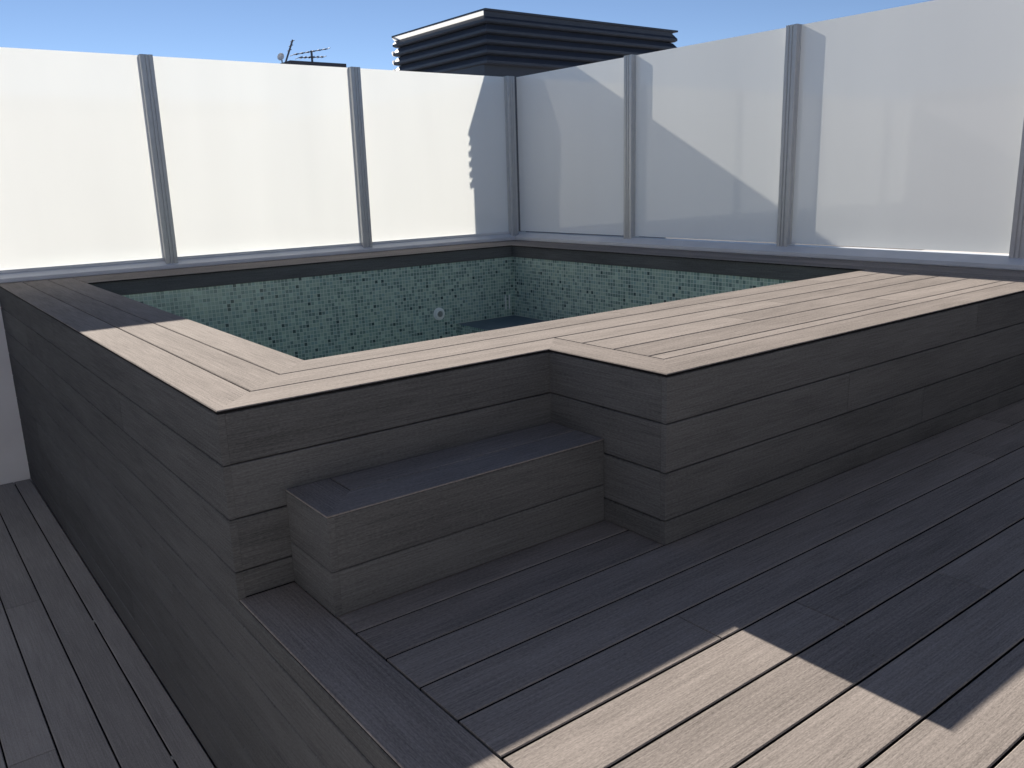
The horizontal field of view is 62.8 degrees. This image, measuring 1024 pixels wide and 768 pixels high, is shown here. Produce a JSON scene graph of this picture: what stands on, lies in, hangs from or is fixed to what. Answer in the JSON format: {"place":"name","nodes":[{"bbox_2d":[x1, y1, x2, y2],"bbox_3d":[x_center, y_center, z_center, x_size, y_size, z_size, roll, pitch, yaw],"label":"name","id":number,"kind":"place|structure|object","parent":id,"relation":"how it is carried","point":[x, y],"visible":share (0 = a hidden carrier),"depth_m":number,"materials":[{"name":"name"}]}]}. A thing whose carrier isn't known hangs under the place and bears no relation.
{"place":"outdoors","nodes":[
{"label":"outdoors","id":0,"kind":"place"},
{"bbox_2d":[0,479,214,767],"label":"deck","id":1,"kind":"structure","parent":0,"point":[136,711],"depth_m":3.37,"materials":[{"name":"grey wood"}]},
{"bbox_2d":[280,60,346,67],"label":"building","id":2,"kind":"structure","parent":0,"point":[315,63],"depth_m":26.58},
{"bbox_2d":[277,53,283,62],"bbox_3d":[-7.284,-10.289,26.470,0.236,0.286,0.103,1,14,11],"label":"satellite dish","id":3,"kind":"object","parent":2,"relation":"on","point":[280,56],"visible":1,"depth_m":26.47,"materials":[{"name":"metal"}]},
{"bbox_2d":[285,40,294,61],"bbox_3d":[-7.065,-10.542,26.605,0.359,0.722,0.300,-12,17,-36],"label":"leaning aerial","id":4,"kind":"object","parent":2,"relation":"on","point":[291,41],"visible":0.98,"depth_m":26.58,"materials":[{"name":"metal"}]},
{"bbox_2d":[291,48,328,61],"bbox_3d":[-6.473,-10.583,27.063,1.259,0.527,0.641,-12,17,-36],"label":"tv antenna","id":5,"kind":"object","parent":2,"relation":"on","point":[311,56],"visible":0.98,"depth_m":27.04,"materials":[{"name":"metal"}]},
{"bbox_2d":[0,0,932,69],"label":"sky","id":6,"kind":"structure","parent":0,"point":[356,33],"materials":[{"name":"blue"}]},
{"bbox_2d":[670,238,922,249],"bbox_3d":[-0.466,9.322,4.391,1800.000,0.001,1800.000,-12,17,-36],"label":"ground","id":7,"kind":"structure","parent":0,"point":[802,244],"depth_m":116.86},
{"bbox_2d":[0,231,524,767],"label":"parapet wall","id":8,"kind":"structure","parent":7,"relation":"on","point":[14,467],"depth_m":5.74,"materials":[{"name":"concrete"}]},
{"bbox_2d":[0,47,518,272],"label":"glass fence","id":9,"kind":"object","parent":8,"relation":"on","point":[109,159],"visible":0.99,"depth_m":6.21,"materials":[{"name":"white glass"}]},
{"bbox_2d":[392,8,677,237],"bbox_3d":[0.429,1.845,10.444,2.600,11.600,1.733,-12,17,-36],"label":"louvred enclosure","id":10,"kind":"object","parent":7,"relation":"on","point":[492,42],"visible":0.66,"depth_m":8.22,"materials":[{"name":"grey metal"}]},
{"bbox_2d":[515,232,1023,270],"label":"parapet wall","id":11,"kind":"structure","parent":7,"relation":"on","point":[969,260],"depth_m":5.47,"materials":[{"name":"concrete"}]},
{"bbox_2d":[516,0,1023,258],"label":"glass fence","id":12,"kind":"object","parent":11,"relation":"on","point":[901,127],"visible":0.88,"depth_m":5.41,"materials":[{"name":"grey glass"}]},
{"bbox_2d":[924,250,1008,253],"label":"terrace","id":13,"kind":"structure","parent":7,"relation":"on","point":[966,252],"depth_m":12.16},
{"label":"deck bed","id":14,"kind":"structure","parent":0,"visible":0},
{"bbox_2d":[13,376,398,767],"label":"deck side","id":15,"kind":"structure","parent":14,"relation":"attached to","point":[248,691],"depth_m":2.77,"materials":[{"name":"grey wood"}]},
{"bbox_2d":[239,398,1023,767],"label":"deck","id":16,"kind":"structure","parent":14,"relation":"on","point":[869,614],"depth_m":2.01,"materials":[{"name":"grey wood"}]},
{"bbox_2d":[286,422,603,616],"bbox_3d":[-0.160,0.363,2.493,0.944,0.275,0.256,-12,17,-36],"label":"entry step","id":17,"kind":"object","parent":16,"relation":"on","point":[363,538],"visible":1,"depth_m":2.34,"materials":[{"name":"grey wood"}]},
{"bbox_2d":[0,240,1023,621],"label":"plunge pool","id":18,"kind":"structure","parent":16,"relation":"on","point":[204,416],"depth_m":2.98,"materials":[{"name":"grey wood"}]}
]}

